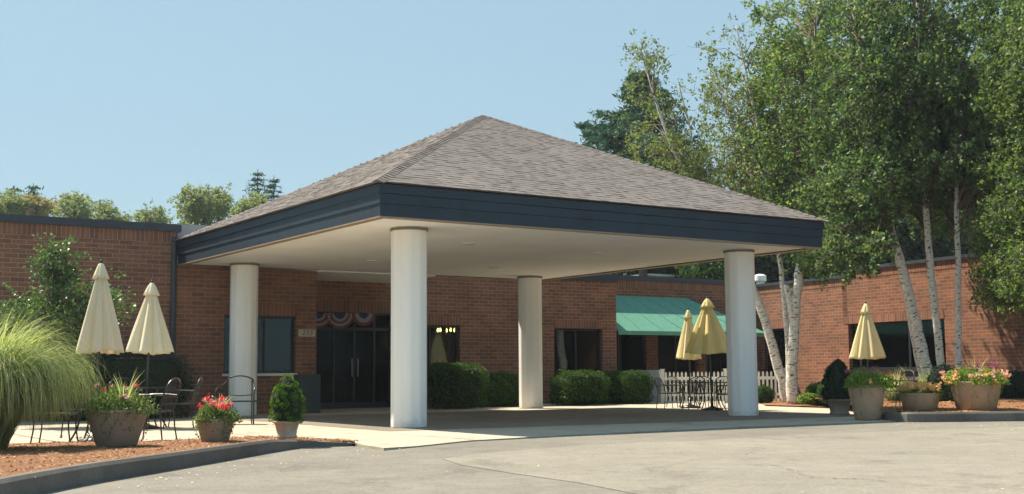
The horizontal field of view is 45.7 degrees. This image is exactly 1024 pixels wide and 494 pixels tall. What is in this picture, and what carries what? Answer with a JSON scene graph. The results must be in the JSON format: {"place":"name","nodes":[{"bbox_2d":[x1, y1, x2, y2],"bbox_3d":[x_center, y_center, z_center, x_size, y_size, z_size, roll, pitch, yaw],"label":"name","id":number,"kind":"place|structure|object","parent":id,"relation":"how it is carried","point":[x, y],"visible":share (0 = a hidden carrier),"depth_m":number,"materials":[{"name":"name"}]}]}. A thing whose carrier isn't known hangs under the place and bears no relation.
{"place":"outdoors","nodes":[
{"label":"outdoors","id":0,"kind":"place"},
{"bbox_2d":[0,306,110,448],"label":"ornamental grass","id":1,"kind":"object","parent":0,"point":[24,379],"depth_m":13.97,"materials":[{"name":"green plant"}]},
{"bbox_2d":[9,398,888,447],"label":"concrete pavement","id":2,"kind":"structure","parent":0,"point":[375,438],"depth_m":20.65,"materials":[{"name":"beige concrete"}]},
{"bbox_2d":[0,232,140,409],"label":"tree","id":3,"kind":"object","parent":2,"relation":"on","point":[74,316],"visible":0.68,"depth_m":22.26,"materials":[{"name":"green plant"}]},
{"bbox_2d":[60,379,95,437],"bbox_3d":[-6.688,2.475,18.789,0.568,0.902,0.642,2,-6,-20],"label":"patio chair","id":4,"kind":"object","parent":2,"relation":"on","point":[70,409],"visible":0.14,"depth_m":18.90,"materials":[{"name":"black metal"}]},
{"bbox_2d":[75,260,123,441],"bbox_3d":[-5.882,1.471,17.358,0.676,2.593,0.637,1,-6,-11],"label":"patio umbrella","id":5,"kind":"object","parent":2,"relation":"on","point":[100,331],"visible":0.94,"depth_m":17.26,"materials":[{"name":"fabric"}]},
{"bbox_2d":[70,390,134,440],"bbox_3d":[-5.878,2.399,17.249,1.000,0.720,1.000,0,-6,0],"label":"patio table","id":6,"kind":"object","parent":2,"relation":"on","point":[74,433],"visible":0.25,"depth_m":17.05,"materials":[{"name":"black metal"}]},
{"bbox_2d":[25,349,200,420],"bbox_3d":[-8.503,2.893,25.936,3.745,1.585,1.105,3,-7,-33],"label":"dark hedge","id":7,"kind":"object","parent":2,"relation":"on","point":[163,372],"visible":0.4,"depth_m":25.98,"materials":[{"name":"green plant"}]},
{"bbox_2d":[108,377,142,404],"bbox_3d":[-7.383,2.933,23.162,0.568,0.902,0.642,3,-7,-30],"label":"patio chair","id":8,"kind":"object","parent":2,"relation":"on","point":[124,378],"visible":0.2,"depth_m":23.39,"materials":[{"name":"black metal"}]},
{"bbox_2d":[120,387,175,428],"bbox_3d":[-6.451,2.835,21.427,1.000,0.720,1.000,0,-6,0],"label":"patio table","id":9,"kind":"object","parent":2,"relation":"on","point":[157,388],"visible":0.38,"depth_m":21.18,"materials":[{"name":"black metal"}]},
{"bbox_2d":[125,280,173,428],"bbox_3d":[-6.419,1.893,21.542,0.830,2.639,0.872,2,-6,-19],"label":"patio umbrella","id":10,"kind":"object","parent":2,"relation":"on","point":[149,336],"visible":0.98,"depth_m":21.44,"materials":[{"name":"fabric"}]},
{"bbox_2d":[138,377,180,440],"bbox_3d":[-5.143,2.336,17.552,0.642,0.902,0.568,-1,-6,8],"label":"patio chair","id":11,"kind":"object","parent":2,"relation":"on","point":[164,394],"visible":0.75,"depth_m":17.53,"materials":[{"name":"black metal"}]},
{"bbox_2d":[0,435,358,477],"bbox_3d":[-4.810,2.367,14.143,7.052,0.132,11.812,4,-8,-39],"label":"mulch bed","id":12,"kind":"object","parent":2,"relation":"on","point":[50,455],"visible":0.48,"depth_m":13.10,"materials":[{"name":"brown wood"}]},
{"bbox_2d":[30,395,78,443],"bbox_3d":[-6.335,2.262,16.755,0.642,0.902,0.568,0,-6,-8],"label":"patio chair","id":13,"kind":"object","parent":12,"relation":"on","point":[74,412],"visible":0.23,"depth_m":16.90,"materials":[{"name":"black metal"}]},
{"bbox_2d":[82,370,159,446],"bbox_3d":[-4.641,1.893,14.461,0.887,0.940,0.884,0,-6,0],"label":"flower pot","id":14,"kind":"object","parent":12,"relation":"on","point":[119,420],"visible":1,"depth_m":14.20,"materials":[{"name":"ceramic"}]},
{"bbox_2d":[191,393,242,441],"bbox_3d":[-3.698,2.127,15.168,0.624,0.624,0.591,-3,-6,24],"label":"flower pot","id":15,"kind":"object","parent":12,"relation":"on","point":[210,425],"visible":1,"depth_m":15.02,"materials":[{"name":"plant"}]},
{"bbox_2d":[267,373,306,438],"bbox_3d":[-2.948,2.083,15.963,0.520,0.845,0.507,1,-6,-11],"label":"topiary urn","id":16,"kind":"object","parent":12,"relation":"on","point":[287,400],"visible":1,"depth_m":15.83,"materials":[{"name":"stone"}]},
{"bbox_2d":[163,377,202,427],"bbox_3d":[-5.870,2.774,21.739,0.642,0.902,0.568,0,-6,-6],"label":"patio chair","id":17,"kind":"object","parent":2,"relation":"on","point":[196,390],"visible":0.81,"depth_m":21.62,"materials":[{"name":"black metal"}]},
{"bbox_2d":[214,375,257,424],"bbox_3d":[-5.210,2.893,23.041,0.754,0.924,0.466,0,-6,0],"label":"garden armchair","id":18,"kind":"object","parent":2,"relation":"on","point":[252,400],"visible":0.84,"depth_m":23.21,"materials":[{"name":"black metal"}]},
{"bbox_2d":[294,374,320,412],"bbox_3d":[-4.941,3.535,29.297,0.590,0.930,0.270,3,-7,-33],"label":"storage box","id":19,"kind":"object","parent":2,"relation":"on","point":[310,385],"visible":0.67,"depth_m":29.21,"materials":[{"name":"teal paint"}]},
{"bbox_2d":[16,419,852,441],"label":"pavement joints","id":20,"kind":"object","parent":2,"relation":"on","point":[334,430],"visible":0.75,"depth_m":19.11,"materials":[{"name":"grey concrete"}]},
{"bbox_2d":[427,360,489,408],"bbox_3d":[-1.496,3.634,32.233,1.880,1.297,1.321,3,-7,-33],"label":"clipped bush","id":21,"kind":"object","parent":2,"relation":"on","point":[455,385],"visible":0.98,"depth_m":31.83,"materials":[{"name":"green plant"}]},
{"bbox_2d":[479,372,518,406],"bbox_3d":[-0.381,3.939,33.679,1.445,0.976,1.062,3,-7,-33],"label":"clipped bush","id":22,"kind":"object","parent":2,"relation":"on","point":[502,390],"visible":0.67,"depth_m":33.32,"materials":[{"name":"green plant"}]},
{"bbox_2d":[173,115,828,427],"bbox_3d":[-0.597,0.362,26.510,10.583,6.606,10.336,3,-7,-33],"label":"entrance canopy","id":23,"kind":"object","parent":2,"relation":"on","point":[488,197],"visible":1,"depth_m":24.02,"materials":[{"name":"paint"}]},
{"bbox_2d":[237,407,853,430],"bbox_3d":[0.569,3.577,25.614,11.122,0.001,8.494,3,-7,-31],"label":"drive pad","id":24,"kind":"object","parent":2,"relation":"on","point":[507,418],"visible":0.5,"depth_m":24.83,"materials":[{"name":"grey concrete"}]},
{"bbox_2d":[820,358,851,414],"bbox_3d":[6.872,2.930,25.515,0.804,1.182,0.802,1,-6,-11],"label":"topiary urn","id":25,"kind":"object","parent":24,"relation":"on","point":[834,394],"visible":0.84,"depth_m":25.33,"materials":[{"name":"plant"}]},
{"bbox_2d":[547,369,612,405],"bbox_3d":[1.923,3.973,34.482,1.908,1.043,1.203,3,-7,-33],"label":"clipped bush","id":26,"kind":"object","parent":2,"relation":"on","point":[580,387],"visible":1,"depth_m":34.09,"materials":[{"name":"green plant"}]},
{"bbox_2d":[601,369,623,403],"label":"clipped bush","id":27,"kind":"object","parent":2,"relation":"on","point":[610,375],"visible":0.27,"depth_m":35.54,"materials":[{"name":"green plant"}]},
{"bbox_2d":[610,369,656,403],"bbox_3d":[3.505,4.094,35.752,1.274,1.033,1.162,3,-7,-33],"label":"clipped bush","id":28,"kind":"object","parent":2,"relation":"on","point":[634,386],"visible":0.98,"depth_m":35.38,"materials":[{"name":"green plant"}]},
{"bbox_2d":[654,376,680,408],"bbox_3d":[3.962,3.712,31.067,0.578,0.812,0.511,2,-6,-20],"label":"patio chair","id":29,"kind":"object","parent":2,"relation":"on","point":[659,385],"visible":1,"depth_m":30.97,"materials":[{"name":"black metal"}]},
{"bbox_2d":[665,376,687,406],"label":"patio chair","id":30,"kind":"object","parent":2,"relation":"on","point":[672,384],"visible":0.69,"depth_m":32.33,"materials":[{"name":"black metal"}]},
{"bbox_2d":[673,381,703,407],"bbox_3d":[4.566,3.798,31.272,0.837,0.669,0.837,0,-6,0],"label":"patio table","id":31,"kind":"object","parent":2,"relation":"on","point":[681,382],"visible":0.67,"depth_m":31.35,"materials":[{"name":"black metal"}]},
{"bbox_2d":[676,308,701,407],"bbox_3d":[4.570,2.856,31.389,0.642,2.572,0.677,3,-7,-31],"label":"patio umbrella","id":32,"kind":"object","parent":2,"relation":"on","point":[686,332],"visible":0.72,"depth_m":31.29,"materials":[{"name":"fabric"}]},
{"bbox_2d":[682,376,705,409],"bbox_3d":[4.525,3.613,30.148,0.511,0.812,0.578,1,-6,-10],"label":"patio chair","id":33,"kind":"object","parent":2,"relation":"on","point":[688,393],"visible":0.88,"depth_m":29.97,"materials":[{"name":"black metal"}]},
{"bbox_2d":[693,376,712,406],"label":"patio chair","id":34,"kind":"object","parent":2,"relation":"on","point":[694,389],"visible":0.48,"depth_m":31.20,"materials":[{"name":"black metal"}]},
{"bbox_2d":[685,296,726,409],"bbox_3d":[4.769,2.561,29.354,1.128,2.753,1.029,0,-6,-5],"label":"patio umbrella","id":35,"kind":"object","parent":2,"relation":"on","point":[708,335],"visible":0.97,"depth_m":29.18,"materials":[{"name":"fabric"}]},
{"bbox_2d":[690,382,726,409],"bbox_3d":[4.801,3.591,29.282,1.023,0.670,1.023,0,-6,0],"label":"patio table","id":36,"kind":"object","parent":2,"relation":"on","point":[704,393],"visible":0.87,"depth_m":29.06,"materials":[{"name":"black metal"}]},
{"bbox_2d":[707,376,727,407],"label":"patio chair","id":37,"kind":"object","parent":2,"relation":"on","point":[725,389],"visible":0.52,"depth_m":30.90,"materials":[{"name":"black metal"}]},
{"bbox_2d":[715,385,727,410],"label":"patio chair","id":38,"kind":"object","parent":2,"relation":"on","point":[718,394],"visible":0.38,"depth_m":28.59,"materials":[{"name":"black metal"}]},
{"bbox_2d":[660,368,785,402],"bbox_3d":[6.219,4.091,35.853,3.667,1.010,0.140,-2,-6,11],"label":"picket fence","id":39,"kind":"object","parent":2,"relation":"on","point":[686,378],"visible":0.54,"depth_m":35.93,"materials":[{"name":"white paint"}]},
{"bbox_2d":[636,370,660,401],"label":"solid gate","id":40,"kind":"structure","parent":39,"relation":"attached to","point":[655,374],"depth_m":36.64,"materials":[{"name":"white paint"}]},
{"bbox_2d":[763,397,851,406],"bbox_3d":[8.893,4.606,36.402,2.761,0.001,12.942,-2,-6,12],"label":"mulch strip","id":41,"kind":"object","parent":2,"relation":"on","point":[778,402],"visible":0.3,"depth_m":32.58,"materials":[{"name":"brown soil"}]},
{"bbox_2d":[612,29,786,402],"bbox_3d":[5.055,-0.750,35.266,5.024,10.674,4.581,3,-7,-33],"label":"birch tree","id":42,"kind":"object","parent":41,"relation":"on","point":[675,159],"visible":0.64,"depth_m":34.82,"materials":[{"name":"green plant"}]},
{"bbox_2d":[677,13,795,365],"bbox_3d":[7.162,-1.144,36.348,4.344,11.411,6.880,0,-6,0],"label":"birch tree","id":43,"kind":"object","parent":41,"relation":"on","point":[733,167],"visible":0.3,"depth_m":35.78,"materials":[{"name":"green plant"}]},
{"bbox_2d":[758,384,775,403],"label":"dark shrub","id":44,"kind":"object","parent":41,"relation":"on","point":[766,394],"visible":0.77,"depth_m":34.37,"materials":[{"name":"green plant"}]},
{"bbox_2d":[723,0,852,403],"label":"birch tree","id":45,"kind":"object","parent":41,"relation":"on","point":[782,74],"visible":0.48,"depth_m":33.52,"materials":[{"name":"green plant"}]},
{"bbox_2d":[797,392,818,404],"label":"plant","id":46,"kind":"object","parent":41,"relation":"on","point":[805,398],"visible":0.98,"depth_m":31.09,"materials":[{"name":"green plant"}]},
{"bbox_2d":[849,301,885,369],"bbox_3d":[7.989,2.462,27.396,0.795,2.484,0.824,2,-6,-22],"label":"patio umbrella","id":47,"kind":"object","parent":2,"relation":"on","point":[867,344],"visible":1,"depth_m":27.27,"materials":[{"name":"fabric"}]},
{"bbox_2d":[843,366,898,419],"bbox_3d":[6.686,2.732,22.818,0.977,1.022,1.010,5,-8,-43],"label":"flower pot","id":48,"kind":"object","parent":2,"relation":"on","point":[866,390],"visible":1,"depth_m":22.63,"materials":[{"name":"concrete"}]},
{"bbox_2d":[881,411,1023,421],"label":"curb","id":49,"kind":"structure","parent":2,"relation":"on","point":[986,416],"depth_m":22.03,"materials":[{"name":"concrete"}]},
{"bbox_2d":[0,0,1022,224],"label":"sky","id":50,"kind":"structure","parent":0,"point":[125,102],"materials":[{"name":"blue"}]},
{"bbox_2d":[44,421,1023,493],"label":"road","id":51,"kind":"structure","parent":0,"point":[426,470],"depth_m":11.84,"materials":[{"name":"grey asphalt"}]},
{"bbox_2d":[0,440,352,493],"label":"kerb beside flower bed","id":52,"kind":"structure","parent":51,"relation":"on","point":[57,479],"depth_m":11.47,"materials":[{"name":"concrete"}]},
{"bbox_2d":[445,426,1023,493],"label":"worn road surface","id":53,"kind":"object","parent":51,"relation":"on","point":[969,461],"visible":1,"depth_m":12.37,"materials":[{"name":"concrete"}]},
{"bbox_2d":[812,397,1023,411],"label":"birch bed","id":54,"kind":"object","parent":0,"point":[1005,402],"visible":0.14,"depth_m":24.36,"materials":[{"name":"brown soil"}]},
{"bbox_2d":[804,381,820,393],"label":"dark shrub","id":55,"kind":"object","parent":54,"relation":"on","point":[811,388],"visible":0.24,"depth_m":32.64,"materials":[{"name":"green plant"}]},
{"bbox_2d":[816,381,827,403],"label":"dark shrub","id":56,"kind":"object","parent":54,"relation":"on","point":[820,386],"visible":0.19,"depth_m":30.25,"materials":[{"name":"green plant"}]},
{"bbox_2d":[780,0,932,380],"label":"birch tree","id":57,"kind":"object","parent":54,"relation":"on","point":[864,199],"visible":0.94,"depth_m":29.81,"materials":[{"name":"green plant"}]},
{"bbox_2d":[875,367,921,400],"bbox_3d":[8.851,3.198,28.132,1.662,0.858,1.640,0,-6,0],"label":"grass clump","id":58,"kind":"object","parent":54,"relation":"on","point":[890,396],"visible":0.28,"depth_m":27.90,"materials":[{"name":"green plant"}]},
{"bbox_2d":[885,370,914,406],"bbox_3d":[8.033,2.958,25.237,0.578,0.812,0.511,2,-6,-20],"label":"patio chair","id":59,"kind":"object","parent":54,"relation":"on","point":[899,390],"visible":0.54,"depth_m":25.29,"materials":[{"name":"black metal"}]},
{"bbox_2d":[893,364,926,381],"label":"grass clump","id":60,"kind":"object","parent":54,"relation":"on","point":[904,376],"visible":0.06,"depth_m":29.41,"materials":[{"name":"green plant"}]},
{"bbox_2d":[905,371,917,382],"bbox_3d":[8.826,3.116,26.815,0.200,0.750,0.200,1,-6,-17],"label":"patio chair","id":61,"kind":"object","parent":54,"relation":"on","point":[916,374],"visible":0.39,"depth_m":26.76,"materials":[{"name":"brown metal"}]},
{"bbox_2d":[832,0,994,366],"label":"birch tree","id":62,"kind":"object","parent":54,"relation":"on","point":[923,134],"visible":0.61,"depth_m":29.08,"materials":[{"name":"green plant"}]},
{"bbox_2d":[896,366,935,393],"bbox_3d":[9.550,3.126,27.838,1.727,0.931,1.710,0,-6,0],"label":"grass clump","id":63,"kind":"object","parent":54,"relation":"on","point":[920,378],"visible":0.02,"depth_m":27.78,"materials":[{"name":"green plant"}]},
{"bbox_2d":[896,378,943,410],"bbox_3d":[7.927,2.850,23.546,0.842,0.619,0.895,-5,-7,35],"label":"flower pot","id":64,"kind":"object","parent":54,"relation":"on","point":[921,396],"visible":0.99,"depth_m":23.28,"materials":[{"name":"concrete"}]},
{"bbox_2d":[926,363,954,400],"bbox_3d":[9.632,3.069,27.018,0.727,0.980,0.900,3,-7,-33],"label":"dark shrub","id":65,"kind":"object","parent":54,"relation":"on","point":[934,379],"visible":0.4,"depth_m":26.87,"materials":[{"name":"green plant"}]},
{"bbox_2d":[894,0,1023,368],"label":"birch tree","id":66,"kind":"object","parent":54,"relation":"on","point":[966,199],"visible":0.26,"depth_m":29.15,"materials":[{"name":"green plant"}]},
{"bbox_2d":[938,359,1011,409],"bbox_3d":[8.932,2.579,23.309,1.290,1.095,1.208,3,-7,-31],"label":"flower pot","id":67,"kind":"object","parent":54,"relation":"on","point":[975,387],"visible":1,"depth_m":23.03,"materials":[{"name":"ceramic"}]},
{"bbox_2d":[943,0,1023,321],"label":"shade tree","id":68,"kind":"object","parent":54,"relation":"on","point":[1006,260],"visible":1,"depth_m":26.54,"materials":[{"name":"green plant"}]},
{"bbox_2d":[999,369,1023,398],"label":"dark shrub","id":69,"kind":"object","parent":54,"relation":"on","point":[1015,390],"visible":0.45,"depth_m":28.76,"materials":[{"name":"green plant"}]},
{"label":"ground","id":70,"kind":"structure","parent":0,"visible":0},
{"bbox_2d":[3,185,23,196],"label":"pine tree","id":71,"kind":"object","parent":70,"relation":"on","point":[18,190],"visible":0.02,"depth_m":88.82,"materials":[{"name":"green plant"}]},
{"bbox_2d":[0,188,28,214],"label":"broadleaf tree","id":72,"kind":"object","parent":70,"relation":"on","point":[10,203],"visible":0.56,"depth_m":73.96,"materials":[{"name":"green plant"}]},
{"bbox_2d":[24,183,52,215],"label":"pine tree","id":73,"kind":"object","parent":70,"relation":"on","point":[33,188],"visible":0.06,"depth_m":84.78,"materials":[{"name":"green plant"}]},
{"bbox_2d":[19,193,58,216],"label":"broadleaf tree","id":74,"kind":"object","parent":70,"relation":"on","point":[36,202],"visible":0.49,"depth_m":75.89,"materials":[{"name":"green plant"}]},
{"bbox_2d":[51,189,96,218],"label":"broadleaf tree","id":75,"kind":"object","parent":70,"relation":"on","point":[74,202],"visible":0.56,"depth_m":75.29,"materials":[{"name":"green plant"}]},
{"bbox_2d":[88,198,121,220],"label":"broadleaf tree","id":76,"kind":"object","parent":70,"relation":"on","point":[102,210],"visible":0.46,"depth_m":80.18,"materials":[{"name":"green plant"}]},
{"bbox_2d":[108,209,134,221],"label":"broadleaf tree","id":77,"kind":"object","parent":70,"relation":"on","point":[124,218],"visible":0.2,"depth_m":81.79,"materials":[{"name":"green plant"}]},
{"bbox_2d":[132,199,174,223],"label":"broadleaf tree","id":78,"kind":"object","parent":70,"relation":"on","point":[145,215],"visible":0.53,"depth_m":85.13,"materials":[{"name":"green plant"}]},
{"bbox_2d":[167,180,235,225],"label":"broadleaf tree","id":79,"kind":"object","parent":70,"relation":"on","point":[206,207],"visible":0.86,"depth_m":71.65,"materials":[{"name":"green plant"}]},
{"bbox_2d":[229,190,267,216],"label":"broadleaf tree","id":80,"kind":"object","parent":70,"relation":"on","point":[245,204],"visible":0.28,"depth_m":61.09,"materials":[{"name":"green plant"}]},
{"bbox_2d":[234,169,275,213],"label":"spruce tree","id":81,"kind":"object","parent":70,"relation":"on","point":[257,179],"visible":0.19,"depth_m":68.57,"materials":[{"name":"green plant"}]},
{"bbox_2d":[263,178,282,198],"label":"spruce tree","id":82,"kind":"object","parent":70,"relation":"on","point":[271,186],"visible":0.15,"depth_m":70.65,"materials":[{"name":"green plant"}]},
{"bbox_2d":[0,213,1023,419],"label":"brick building","id":83,"kind":"structure","parent":70,"relation":"on","point":[351,363],"depth_m":34.26,"materials":[{"name":"brick"}]},
{"bbox_2d":[222,315,297,375],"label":"window","id":84,"kind":"structure","parent":83,"relation":"in","point":[275,348],"depth_m":29.47,"materials":[{"name":"black glass"}]},
{"bbox_2d":[298,329,314,336],"bbox_3d":[-4.994,2.093,29.591,0.440,0.170,0.038,3,-7,-33],"label":"house number sign","id":85,"kind":"object","parent":83,"relation":"attached to","point":[306,333],"visible":1,"depth_m":29.58,"materials":[{"name":"beige metal"}]},
{"bbox_2d":[316,312,332,327],"bbox_3d":[-5.198,1.960,32.579,0.880,0.420,0.028,3,-7,-33],"label":"bunting","id":86,"kind":"object","parent":83,"relation":"hanging from","point":[321,320],"visible":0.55,"depth_m":32.65},
{"bbox_2d":[325,313,354,327],"bbox_3d":[-4.664,1.992,32.930,0.880,0.420,0.029,3,-7,-33],"label":"bunting","id":87,"kind":"object","parent":83,"relation":"hanging from","point":[341,320],"visible":1,"depth_m":32.95},
{"bbox_2d":[316,312,390,408],"bbox_3d":[-4.345,3.101,33.254,2.320,2.600,0.134,3,-7,-33],"label":"entrance door","id":88,"kind":"structure","parent":83,"relation":"in","point":[353,362],"depth_m":33.30,"materials":[{"name":"black glass"}]},
{"bbox_2d":[352,313,375,325],"bbox_3d":[-4.063,1.990,33.328,0.720,0.344,0.029,3,-7,-33],"label":"bunting","id":89,"kind":"object","parent":83,"relation":"hanging from","point":[363,319],"visible":1,"depth_m":33.33},
{"bbox_2d":[427,325,457,380],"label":"window","id":90,"kind":"structure","parent":83,"relation":"in","point":[440,348],"depth_m":37.56,"materials":[{"name":"black glass"}]},
{"bbox_2d":[554,328,600,374],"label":"window","id":91,"kind":"structure","parent":83,"relation":"in","point":[576,349],"depth_m":38.87,"materials":[{"name":"black glass"}]},
{"bbox_2d":[616,331,644,370],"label":"window","id":92,"kind":"structure","parent":83,"relation":"in","point":[631,349],"depth_m":40.91,"materials":[{"name":"black glass"}]},
{"bbox_2d":[631,274,679,277],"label":"rooftop unit","id":93,"kind":"object","parent":83,"relation":"on","point":[661,275],"visible":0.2,"depth_m":57.01,"materials":[{"name":"grey metal"}]},
{"bbox_2d":[658,335,695,392],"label":"window","id":94,"kind":"structure","parent":83,"relation":"in","point":[667,344],"depth_m":41.88,"materials":[{"name":"black glass"}]},
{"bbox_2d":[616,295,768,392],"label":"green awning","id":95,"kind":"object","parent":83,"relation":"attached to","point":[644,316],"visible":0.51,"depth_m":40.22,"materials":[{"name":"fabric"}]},
{"bbox_2d":[707,353,726,392],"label":"window","id":96,"kind":"structure","parent":83,"relation":"in","point":[718,361],"depth_m":43.00,"materials":[{"name":"black glass"}]},
{"bbox_2d":[755,274,766,283],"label":"roof vent","id":97,"kind":"object","parent":83,"relation":"attached to","point":[760,279],"visible":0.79,"depth_m":46.95,"materials":[{"name":"white metal"}]},
{"bbox_2d":[764,328,785,384],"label":"window","id":98,"kind":"structure","parent":83,"relation":"in","point":[779,336],"depth_m":42.65,"materials":[{"name":"black glass"}]},
{"bbox_2d":[847,319,945,370],"bbox_3d":[11.790,3.065,37.509,0.230,1.530,4.385,2,-7,-26],"label":"window","id":99,"kind":"structure","parent":83,"relation":"in","point":[895,338],"depth_m":37.47,"materials":[{"name":"black glass"}]},
{"bbox_2d":[573,119,611,152],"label":"pine tree","id":100,"kind":"object","parent":70,"relation":"on","point":[580,125],"visible":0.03,"depth_m":60.59,"materials":[{"name":"green plant"}]},
{"bbox_2d":[355,421,895,450],"bbox_3d":[2.648,2.946,19.379,11.751,0.050,1.123,4,-8,-38],"label":"pavement edge","id":101,"kind":"object","parent":70,"relation":"on","point":[374,447],"visible":0.47,"depth_m":18.40,"materials":[{"name":"concrete"}]},
{"bbox_2d":[620,265,688,277],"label":"forest tree","id":102,"kind":"object","parent":70,"relation":"on","point":[668,270],"visible":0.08,"depth_m":57.92,"materials":[{"name":"green plant"}]},
{"bbox_2d":[580,69,736,275],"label":"pine tree","id":103,"kind":"object","parent":70,"relation":"on","point":[607,141],"visible":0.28,"depth_m":55.92,"materials":[{"name":"green plant"}]},
{"bbox_2d":[674,260,724,279],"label":"broadleaf tree","id":104,"kind":"object","parent":70,"relation":"on","point":[714,270],"visible":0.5,"depth_m":49.05,"materials":[{"name":"green plant"}]},
{"bbox_2d":[739,171,871,283],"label":"forest tree","id":105,"kind":"object","parent":70,"relation":"on","point":[769,268],"visible":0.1,"depth_m":55.75,"materials":[{"name":"green plant"}]},
{"bbox_2d":[840,167,976,273],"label":"forest tree","id":106,"kind":"object","parent":70,"relation":"on","point":[912,248],"visible":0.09,"depth_m":54.62,"materials":[{"name":"green plant"}]},
{"bbox_2d":[935,202,1021,257],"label":"forest tree","id":107,"kind":"object","parent":70,"relation":"on","point":[965,251],"visible":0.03,"depth_m":54.20,"materials":[{"name":"green plant"}]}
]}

